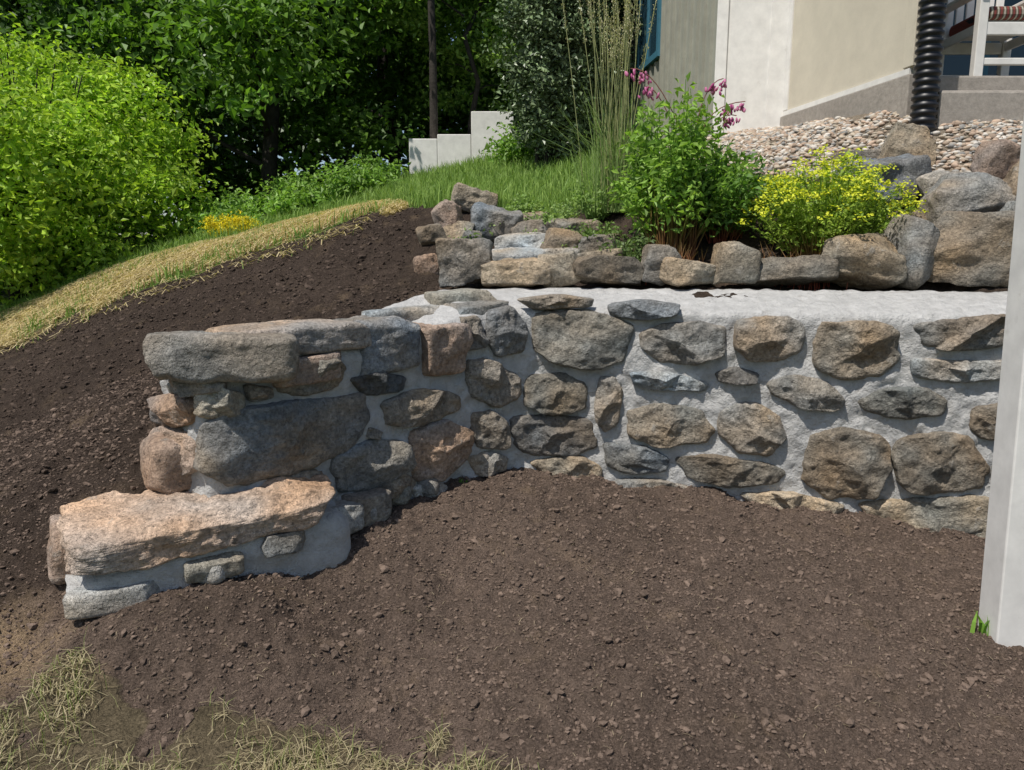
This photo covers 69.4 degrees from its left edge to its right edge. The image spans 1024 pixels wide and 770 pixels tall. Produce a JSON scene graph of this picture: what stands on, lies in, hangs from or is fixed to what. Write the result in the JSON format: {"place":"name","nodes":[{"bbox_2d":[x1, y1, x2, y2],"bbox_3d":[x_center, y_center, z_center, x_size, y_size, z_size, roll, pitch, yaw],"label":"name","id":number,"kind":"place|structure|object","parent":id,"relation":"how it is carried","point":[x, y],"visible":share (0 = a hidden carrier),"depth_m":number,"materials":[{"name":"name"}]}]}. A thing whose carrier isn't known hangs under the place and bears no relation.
{"place":"outdoors","nodes":[
{"label":"outdoors","id":0,"kind":"place"},
{"bbox_2d":[0,195,406,347],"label":"lawn grass","id":1,"kind":"structure","parent":0,"point":[156,255],"depth_m":7.09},
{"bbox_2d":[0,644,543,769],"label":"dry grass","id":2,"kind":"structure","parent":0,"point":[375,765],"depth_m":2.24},
{"bbox_2d":[0,114,1023,769],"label":"ground","id":3,"kind":"structure","parent":0,"point":[124,720],"depth_m":2.80,"materials":[{"name":"soil"}]},
{"bbox_2d":[0,0,191,276],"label":"maple tree","id":4,"kind":"object","parent":3,"relation":"on","point":[5,5],"visible":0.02,"depth_m":15.79,"materials":[{"name":"green plant"}]},
{"bbox_2d":[62,574,160,619],"bbox_3d":[-1.466,0.841,2.876,0.468,0.312,0.477,-5,11,-26],"label":"stone","id":5,"kind":"object","parent":3,"relation":"on","point":[79,603],"depth_m":2.62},
{"bbox_2d":[0,6,245,308],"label":"forsythia shrub","id":6,"kind":"object","parent":3,"relation":"on","point":[58,192],"visible":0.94,"depth_m":8.68,"materials":[{"name":"green plant"}]},
{"bbox_2d":[0,0,314,252],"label":"maple tree","id":7,"kind":"object","parent":3,"relation":"on","point":[49,15],"visible":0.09,"depth_m":13.96,"materials":[{"name":"green plant"}]},
{"bbox_2d":[47,499,350,591],"bbox_3d":[-1.261,0.768,3.069,1.147,0.508,0.584,-5,11,-27],"label":"footing","id":8,"kind":"object","parent":3,"relation":"on","point":[327,543],"depth_m":2.90,"materials":[{"name":"concrete"}]},
{"bbox_2d":[56,471,335,575],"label":"step slab","id":9,"kind":"structure","parent":8,"relation":"on","point":[109,532],"depth_m":2.80,"materials":[{"name":"stone"}]},
{"bbox_2d":[139,431,191,494],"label":"end stone","id":10,"kind":"object","parent":9,"relation":"on","point":[160,465],"visible":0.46,"depth_m":2.97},
{"bbox_2d":[260,530,305,558],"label":"footing stone","id":11,"kind":"object","parent":8,"relation":"on","point":[282,543],"visible":0.77,"depth_m":2.91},
{"bbox_2d":[0,198,409,353],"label":"straw","id":12,"kind":"object","parent":3,"relation":"on","point":[200,249],"visible":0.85,"depth_m":6.91,"materials":[{"name":"beige plant"}]},
{"bbox_2d":[183,551,244,583],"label":"footing stone","id":13,"kind":"object","parent":3,"relation":"on","point":[231,563],"visible":0.8,"depth_m":2.79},
{"bbox_2d":[191,211,263,235],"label":"yellow flower clump","id":14,"kind":"object","parent":3,"relation":"on","point":[235,222],"visible":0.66,"depth_m":8.35,"materials":[{"name":"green plant"}]},
{"bbox_2d":[188,184,272,220],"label":"undergrowth plant","id":15,"kind":"object","parent":3,"relation":"on","point":[244,197],"visible":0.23,"depth_m":10.22,"materials":[{"name":"green plant"}]},
{"bbox_2d":[0,0,462,215],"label":"maple tree","id":16,"kind":"object","parent":3,"relation":"on","point":[266,69],"visible":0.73,"depth_m":11.97,"materials":[{"name":"green plant"}]},
{"bbox_2d":[0,205,464,501],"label":"soil clods","id":17,"kind":"object","parent":3,"relation":"on","point":[109,373],"visible":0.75,"depth_m":4.93,"materials":[{"name":"soil"}]},
{"bbox_2d":[176,191,288,232],"bbox_3d":[-3.399,-2.100,9.247,1.275,0.661,1.249,0,10,0],"label":"undergrowth plant","id":18,"kind":"object","parent":3,"relation":"on","point":[226,208],"visible":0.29,"depth_m":9.12,"materials":[{"name":"green plant"}]},
{"bbox_2d":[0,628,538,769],"bbox_3d":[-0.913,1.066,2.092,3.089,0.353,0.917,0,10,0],"label":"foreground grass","id":19,"kind":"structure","parent":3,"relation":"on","point":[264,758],"depth_m":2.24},
{"bbox_2d":[248,162,332,206],"bbox_3d":[-3.201,-2.901,11.140,1.363,0.861,1.399,0,10,0],"label":"undergrowth plant","id":20,"kind":"object","parent":3,"relation":"on","point":[283,181],"visible":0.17,"depth_m":10.85,"materials":[{"name":"green plant"}]},
{"bbox_2d":[245,175,359,214],"bbox_3d":[-2.738,-2.380,9.513,1.533,0.630,1.198,0,10,0],"label":"undergrowth plant","id":21,"kind":"object","parent":3,"relation":"on","point":[291,200],"visible":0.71,"depth_m":9.36,"materials":[{"name":"green plant"}]},
{"bbox_2d":[0,0,617,237],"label":"forest","id":22,"kind":"object","parent":3,"relation":"on","point":[250,143],"visible":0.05,"depth_m":24.55,"materials":[{"name":"green plant"}]},
{"bbox_2d":[0,131,669,330],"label":"lawn grass","id":23,"kind":"structure","parent":3,"relation":"on","point":[421,188],"depth_m":8.04,"materials":[{"name":"plant"}]},
{"bbox_2d":[329,500,364,533],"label":"base stone","id":24,"kind":"object","parent":3,"relation":"on","point":[352,512],"visible":0.26,"depth_m":3.23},
{"bbox_2d":[306,157,403,198],"bbox_3d":[-2.056,-2.700,9.831,1.319,0.674,1.269,-3,10,-14],"label":"undergrowth plant","id":25,"kind":"object","parent":3,"relation":"on","point":[361,180],"visible":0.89,"depth_m":9.63,"materials":[{"name":"green plant"}]},
{"bbox_2d":[341,487,391,526],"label":"base stone","id":26,"kind":"object","parent":3,"relation":"on","point":[379,499],"visible":0.73,"depth_m":3.35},
{"bbox_2d":[325,141,410,188],"bbox_3d":[-2.200,-3.279,11.504,1.240,0.854,1.486,3,10,17],"label":"undergrowth plant","id":27,"kind":"object","parent":3,"relation":"on","point":[391,168],"visible":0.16,"depth_m":11.26,"materials":[{"name":"green plant"}]},
{"bbox_2d":[275,0,527,172],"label":"maple tree","id":28,"kind":"object","parent":3,"relation":"on","point":[383,79],"visible":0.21,"depth_m":16.65,"materials":[{"name":"green plant"}]},
{"bbox_2d":[409,139,437,175],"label":"block","id":29,"kind":"structure","parent":3,"relation":"on","point":[423,153],"depth_m":12.13,"materials":[{"name":"white paint"}]},
{"bbox_2d":[413,253,438,274],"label":"boulder","id":30,"kind":"object","parent":3,"relation":"on","point":[423,263],"visible":0.78,"depth_m":4.86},
{"bbox_2d":[415,223,446,245],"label":"boulder","id":31,"kind":"object","parent":3,"relation":"on","point":[429,234],"visible":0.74,"depth_m":5.37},
{"bbox_2d":[428,0,437,138],"bbox_3d":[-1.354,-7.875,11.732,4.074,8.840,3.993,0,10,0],"label":"pole","id":32,"kind":"object","parent":3,"relation":"on","point":[433,76],"visible":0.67,"depth_m":12.24,"materials":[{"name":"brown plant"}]},
{"bbox_2d":[431,199,463,226],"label":"boulder","id":33,"kind":"object","parent":3,"relation":"on","point":[444,212],"visible":0.63,"depth_m":5.62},
{"bbox_2d":[369,0,530,133],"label":"birch tree","id":34,"kind":"object","parent":3,"relation":"on","point":[459,47],"visible":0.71,"depth_m":13.55,"materials":[{"name":"green plant"}]},
{"bbox_2d":[437,134,470,167],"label":"block","id":35,"kind":"structure","parent":3,"relation":"on","point":[453,147],"depth_m":12.11,"materials":[{"name":"white paint"}]},
{"bbox_2d":[443,221,474,237],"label":"boulder","id":36,"kind":"object","parent":3,"relation":"on","point":[451,230],"visible":0.4,"depth_m":5.45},
{"bbox_2d":[424,288,496,304],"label":"cap stone","id":37,"kind":"object","parent":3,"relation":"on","point":[450,296],"visible":0.53,"depth_m":3.96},
{"bbox_2d":[435,238,492,287],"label":"boulder","id":38,"kind":"object","parent":3,"relation":"on","point":[460,261],"visible":0.9,"depth_m":4.36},
{"bbox_2d":[451,182,497,212],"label":"boulder","id":39,"kind":"object","parent":3,"relation":"on","point":[465,197],"visible":0.63,"depth_m":5.96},
{"bbox_2d":[443,300,508,314],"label":"cap stone","id":40,"kind":"object","parent":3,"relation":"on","point":[481,307],"visible":0.38,"depth_m":3.84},
{"bbox_2d":[471,111,513,160],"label":"block","id":41,"kind":"structure","parent":3,"relation":"on","point":[481,121],"depth_m":12.06,"materials":[{"name":"white paint"}]},
{"bbox_2d":[471,202,522,240],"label":"boulder","id":42,"kind":"object","parent":3,"relation":"on","point":[484,216],"visible":0.73,"depth_m":5.44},
{"bbox_2d":[385,0,621,128],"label":"ash tree","id":43,"kind":"object","parent":3,"relation":"on","point":[488,93],"visible":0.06,"depth_m":16.35,"materials":[{"name":"green plant"}]},
{"bbox_2d":[478,121,535,163],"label":"undergrowth plant","id":44,"kind":"object","parent":3,"relation":"on","point":[506,149],"visible":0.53,"depth_m":9.66,"materials":[{"name":"green plant"}]},
{"bbox_2d":[3,486,1015,769],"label":"mulch bits","id":45,"kind":"object","parent":3,"relation":"on","point":[569,654],"visible":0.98,"depth_m":2.64,"materials":[{"name":"brown plant"}]},
{"bbox_2d":[481,257,551,287],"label":"boulder","id":46,"kind":"object","parent":3,"relation":"on","point":[520,272],"visible":0.97,"depth_m":4.30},
{"bbox_2d":[492,247,545,260],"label":"boulder","id":47,"kind":"object","parent":3,"relation":"on","point":[514,252],"visible":0.3,"depth_m":4.86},
{"bbox_2d":[494,232,544,248],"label":"boulder","id":48,"kind":"object","parent":3,"relation":"on","point":[532,239],"visible":0.37,"depth_m":5.14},
{"bbox_2d":[502,192,547,212],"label":"sedum clump","id":49,"kind":"object","parent":3,"relation":"on","point":[518,205],"visible":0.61,"depth_m":5.74,"materials":[{"name":"green plant"}]},
{"bbox_2d":[511,219,546,233],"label":"boulder","id":50,"kind":"object","parent":3,"relation":"on","point":[531,225],"visible":0.48,"depth_m":5.39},
{"bbox_2d":[481,0,623,167],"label":"lilac shrub","id":51,"kind":"object","parent":3,"relation":"on","point":[542,70],"visible":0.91,"depth_m":8.68,"materials":[{"name":"green plant"}]},
{"bbox_2d":[522,198,584,223],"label":"sedum clump","id":52,"kind":"object","parent":3,"relation":"on","point":[562,211],"visible":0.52,"depth_m":5.50,"materials":[{"name":"green plant"}]},
{"bbox_2d":[537,250,581,287],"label":"boulder","id":53,"kind":"object","parent":3,"relation":"on","point":[561,268],"visible":0.63,"depth_m":4.31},
{"bbox_2d":[540,228,583,248],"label":"boulder","id":54,"kind":"object","parent":3,"relation":"on","point":[556,237],"visible":0.61,"depth_m":4.96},
{"bbox_2d":[545,218,601,232],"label":"boulder","id":55,"kind":"object","parent":3,"relation":"on","point":[564,223],"visible":0.41,"depth_m":5.30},
{"bbox_2d":[147,294,1005,537],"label":"face stones","id":56,"kind":"object","parent":3,"relation":"on","point":[238,441],"visible":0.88,"depth_m":3.72,"materials":[{"name":"stone"}]},
{"bbox_2d":[160,287,1007,512],"bbox_3d":[1.699,0.358,3.726,6.348,1.626,1.596,0,10,0],"label":"mortar","id":57,"kind":"object","parent":3,"relation":"on","point":[902,312],"visible":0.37,"depth_m":3.81,"materials":[{"name":"concrete"}]},
{"bbox_2d":[143,331,299,383],"bbox_3d":[-1.156,-0.122,2.978,0.582,0.208,0.369,-3,10,-16],"label":"cap stone","id":58,"kind":"object","parent":57,"relation":"in","point":[199,357],"visible":0.92,"depth_m":2.82,"materials":[{"name":"stone"}]},
{"bbox_2d":[205,319,371,354],"bbox_3d":[-0.974,-0.209,3.229,0.648,0.134,0.371,-9,13,-42],"label":"cap stone","id":59,"kind":"object","parent":57,"relation":"on","point":[315,336],"visible":0.59,"depth_m":3.15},
{"bbox_2d":[272,350,341,387],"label":"cap stone","id":60,"kind":"object","parent":57,"relation":"in","point":[308,374],"visible":0.52,"depth_m":3.11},
{"bbox_2d":[333,315,420,375],"bbox_3d":[-0.667,-0.195,3.533,0.386,0.281,0.364,-9,14,-43],"label":"cap stone","id":61,"kind":"object","parent":57,"relation":"on","point":[394,346],"visible":0.68,"depth_m":3.41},
{"bbox_2d":[361,304,439,321],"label":"cap stone","id":62,"kind":"object","parent":57,"relation":"on","point":[411,313],"visible":0.39,"depth_m":3.70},
{"bbox_2d":[413,322,472,376],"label":"cap stone","id":63,"kind":"object","parent":57,"relation":"on","point":[446,348],"visible":0.58,"depth_m":3.61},
{"bbox_2d":[568,180,618,220],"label":"sedum clump","id":64,"kind":"object","parent":3,"relation":"on","point":[590,215],"visible":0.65,"depth_m":5.49,"materials":[{"name":"green plant"}]},
{"bbox_2d":[561,218,629,240],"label":"sedum clump","id":65,"kind":"object","parent":3,"relation":"on","point":[590,231],"visible":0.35,"depth_m":5.06,"materials":[{"name":"green plant"}]},
{"bbox_2d":[578,233,621,252],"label":"boulder","id":66,"kind":"object","parent":3,"relation":"on","point":[589,243],"visible":0.46,"depth_m":4.98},
{"bbox_2d":[573,255,643,285],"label":"boulder","id":67,"kind":"object","parent":3,"relation":"on","point":[610,270],"visible":0.89,"depth_m":4.29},
{"bbox_2d":[576,0,642,139],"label":"lilac shrub","id":68,"kind":"object","parent":3,"relation":"on","point":[621,3],"visible":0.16,"depth_m":9.60,"materials":[{"name":"green plant"}]},
{"bbox_2d":[598,227,655,261],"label":"sedum clump","id":69,"kind":"object","parent":3,"relation":"on","point":[628,251],"visible":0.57,"depth_m":4.68,"materials":[{"name":"green plant"}]},
{"bbox_2d":[641,244,681,285],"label":"boulder","id":70,"kind":"object","parent":3,"relation":"on","point":[654,256],"visible":0.63,"depth_m":4.29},
{"bbox_2d":[623,0,717,138],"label":"siding wall","id":71,"kind":"structure","parent":3,"relation":"on","point":[706,44],"depth_m":7.74,"materials":[{"name":"paint"}]},
{"bbox_2d":[639,0,656,65],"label":"window glass","id":72,"kind":"object","parent":71,"relation":"attached to","point":[652,42],"visible":0.5,"depth_m":8.98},
{"bbox_2d":[657,0,664,138],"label":"siding batten","id":73,"kind":"object","parent":71,"relation":"attached to","point":[661,47],"visible":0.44,"depth_m":8.58,"materials":[{"name":"paint"}]},
{"bbox_2d":[662,0,669,137],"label":"siding batten","id":74,"kind":"object","parent":71,"relation":"attached to","point":[666,47],"visible":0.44,"depth_m":8.40,"materials":[{"name":"paint"}]},
{"bbox_2d":[667,0,675,132],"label":"siding batten","id":75,"kind":"object","parent":71,"relation":"attached to","point":[671,48],"depth_m":8.21,"materials":[{"name":"paint"}]},
{"bbox_2d":[673,0,680,124],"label":"siding batten","id":76,"kind":"object","parent":71,"relation":"attached to","point":[677,45],"depth_m":8.01,"materials":[{"name":"paint"}]},
{"bbox_2d":[678,0,686,134],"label":"siding batten","id":77,"kind":"object","parent":71,"relation":"attached to","point":[683,47],"depth_m":7.83,"materials":[{"name":"paint"}]},
{"bbox_2d":[685,0,693,133],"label":"siding batten","id":78,"kind":"object","parent":71,"relation":"attached to","point":[690,30],"depth_m":7.63,"materials":[{"name":"paint"}]},
{"bbox_2d":[692,0,699,120],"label":"siding batten","id":79,"kind":"object","parent":71,"relation":"attached to","point":[696,42],"depth_m":7.45,"materials":[{"name":"paint"}]},
{"bbox_2d":[698,0,706,113],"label":"siding batten","id":80,"kind":"object","parent":71,"relation":"attached to","point":[703,42],"depth_m":7.26,"materials":[{"name":"paint"}]},
{"bbox_2d":[705,0,714,136],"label":"siding batten","id":81,"kind":"object","parent":71,"relation":"attached to","point":[710,44],"depth_m":7.08,"materials":[{"name":"paint"}]},
{"bbox_2d":[712,0,728,132],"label":"corner board","id":82,"kind":"object","parent":71,"relation":"attached to","point":[721,38],"depth_m":6.96,"materials":[{"name":"white paint"}]},
{"bbox_2d":[723,0,772,132],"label":"white corner panel","id":83,"kind":"object","parent":71,"relation":"attached to","point":[748,45],"depth_m":6.94,"materials":[{"name":"paint"}]},
{"bbox_2d":[605,68,757,259],"bbox_3d":[1.058,-1.379,4.670,0.961,1.183,0.902,0,10,0],"label":"bleeding heart plant","id":84,"kind":"object","parent":3,"relation":"on","point":[679,169],"visible":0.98,"depth_m":4.59,"materials":[{"name":"green plant"}]},
{"bbox_2d":[659,257,715,286],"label":"boulder","id":85,"kind":"object","parent":3,"relation":"on","point":[676,272],"visible":0.9,"depth_m":4.18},
{"bbox_2d":[668,138,795,243],"bbox_3d":[1.385,-1.253,4.761,0.796,0.676,0.827,9,14,42],"label":"peony plant","id":86,"kind":"object","parent":3,"relation":"on","point":[727,227],"visible":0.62,"depth_m":4.70,"materials":[{"name":"green plant"}]},
{"bbox_2d":[710,241,760,284],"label":"boulder","id":87,"kind":"object","parent":3,"relation":"on","point":[735,262],"visible":0.97,"depth_m":4.15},
{"bbox_2d":[746,254,838,286],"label":"boulder","id":88,"kind":"object","parent":3,"relation":"on","point":[797,271],"visible":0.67,"depth_m":4.16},
{"bbox_2d":[735,143,928,256],"bbox_3d":[1.927,-1.091,4.534,1.023,0.758,1.066,-8,13,-40],"label":"spurge plant","id":89,"kind":"object","parent":3,"relation":"on","point":[819,228],"visible":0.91,"depth_m":4.36,"materials":[{"name":"yellow plant"}]},
{"bbox_2d":[780,74,914,125],"bbox_3d":[2.787,-2.100,6.215,0.220,0.577,1.770,-2,10,-11],"label":"foundation","id":90,"kind":"object","parent":3,"relation":"on","point":[895,95],"visible":0.35,"depth_m":5.75,"materials":[{"name":"concrete"}]},
{"bbox_2d":[785,0,914,110],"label":"stucco wall","id":91,"kind":"structure","parent":90,"relation":"on","point":[839,45],"depth_m":6.06,"materials":[{"name":"paint"}]},
{"bbox_2d":[765,0,788,126],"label":"corner board","id":92,"kind":"object","parent":91,"relation":"attached to","point":[777,55],"depth_m":6.88,"materials":[{"name":"white paint"}]},
{"bbox_2d":[783,0,794,110],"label":"panel joint","id":93,"kind":"object","parent":91,"relation":"attached to","point":[788,54],"visible":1,"depth_m":6.81,"materials":[{"name":"white paint"}]},
{"bbox_2d":[782,68,912,115],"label":"sill trim","id":94,"kind":"structure","parent":91,"relation":"attached to","point":[859,88],"depth_m":5.93,"materials":[{"name":"white paint"}]},
{"bbox_2d":[903,0,920,68],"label":"end board","id":95,"kind":"object","parent":91,"relation":"attached to","point":[911,40],"visible":0.45,"depth_m":5.27,"materials":[{"name":"beige paint"}]},
{"bbox_2d":[822,232,907,289],"bbox_3d":[1.978,-0.700,4.206,0.464,0.332,0.333,3,10,17],"label":"boulder","id":96,"kind":"object","parent":3,"relation":"on","point":[872,261],"visible":0.79,"depth_m":4.09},
{"bbox_2d":[834,153,931,212],"bbox_3d":[2.435,-1.291,4.834,0.611,0.456,0.382,-5,11,-25],"label":"boulder","id":97,"kind":"object","parent":3,"relation":"on","point":[913,168],"visible":0.38,"depth_m":4.68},
{"bbox_2d":[833,148,939,162],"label":"boulder","id":98,"kind":"object","parent":3,"relation":"on","point":[871,153],"visible":0.3,"depth_m":5.09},
{"bbox_2d":[877,122,936,166],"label":"boulder","id":99,"kind":"object","parent":3,"relation":"on","point":[910,138],"visible":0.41,"depth_m":4.92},
{"bbox_2d":[882,214,939,289],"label":"boulder","id":100,"kind":"object","parent":3,"relation":"on","point":[913,240],"visible":0.73,"depth_m":4.04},
{"bbox_2d":[916,170,949,198],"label":"boulder","id":101,"kind":"object","parent":3,"relation":"on","point":[926,182],"visible":0.38,"depth_m":4.63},
{"bbox_2d":[918,171,1015,222],"bbox_3d":[2.762,-1.076,4.441,0.536,0.424,0.330,1,10,6],"label":"boulder","id":102,"kind":"object","parent":3,"relation":"on","point":[982,192],"visible":0.58,"depth_m":4.32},
{"bbox_2d":[927,211,1014,286],"bbox_3d":[2.543,-0.757,4.105,0.562,0.414,0.371,5,11,28],"label":"boulder","id":103,"kind":"object","parent":3,"relation":"on","point":[973,249],"visible":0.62,"depth_m":3.97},
{"bbox_2d":[935,90,1023,127],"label":"porch step","id":104,"kind":"object","parent":3,"relation":"on","point":[967,106],"visible":0.2,"depth_m":5.16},
{"bbox_2d":[938,76,1023,90],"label":"porch slab","id":105,"kind":"structure","parent":3,"relation":"on","point":[982,83],"depth_m":5.45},
{"bbox_2d":[940,0,1023,75],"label":"white patio chair","id":106,"kind":"object","parent":105,"relation":"on","point":[999,21],"visible":0.88,"depth_m":5.59,"materials":[{"name":"paint"}]},
{"bbox_2d":[970,139,1020,179],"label":"boulder","id":107,"kind":"object","parent":3,"relation":"on","point":[1000,158],"visible":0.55,"depth_m":4.58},
{"bbox_2d":[978,117,1023,646],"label":"white post","id":108,"kind":"object","parent":3,"relation":"on","point":[1001,606],"visible":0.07,"depth_m":2.81,"materials":[{"name":"paint"}]},
{"bbox_2d":[532,0,670,213],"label":"feather reed grass","id":109,"kind":"object","parent":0,"point":[609,158],"depth_m":5.37,"materials":[{"name":"green plant"}]},
{"bbox_2d":[659,110,1022,178],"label":"gravel","id":110,"kind":"structure","parent":0,"point":[761,139],"depth_m":5.48,"materials":[{"name":"gravel"}]},
{"bbox_2d":[909,0,947,135],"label":"corrugated drain pipe","id":111,"kind":"object","parent":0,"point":[929,56],"visible":0.9,"depth_m":5.08,"materials":[{"name":"black plastic"}]},
{"bbox_2d":[943,0,1023,75],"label":"porch window","id":112,"kind":"structure","parent":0,"point":[956,64],"depth_m":7.88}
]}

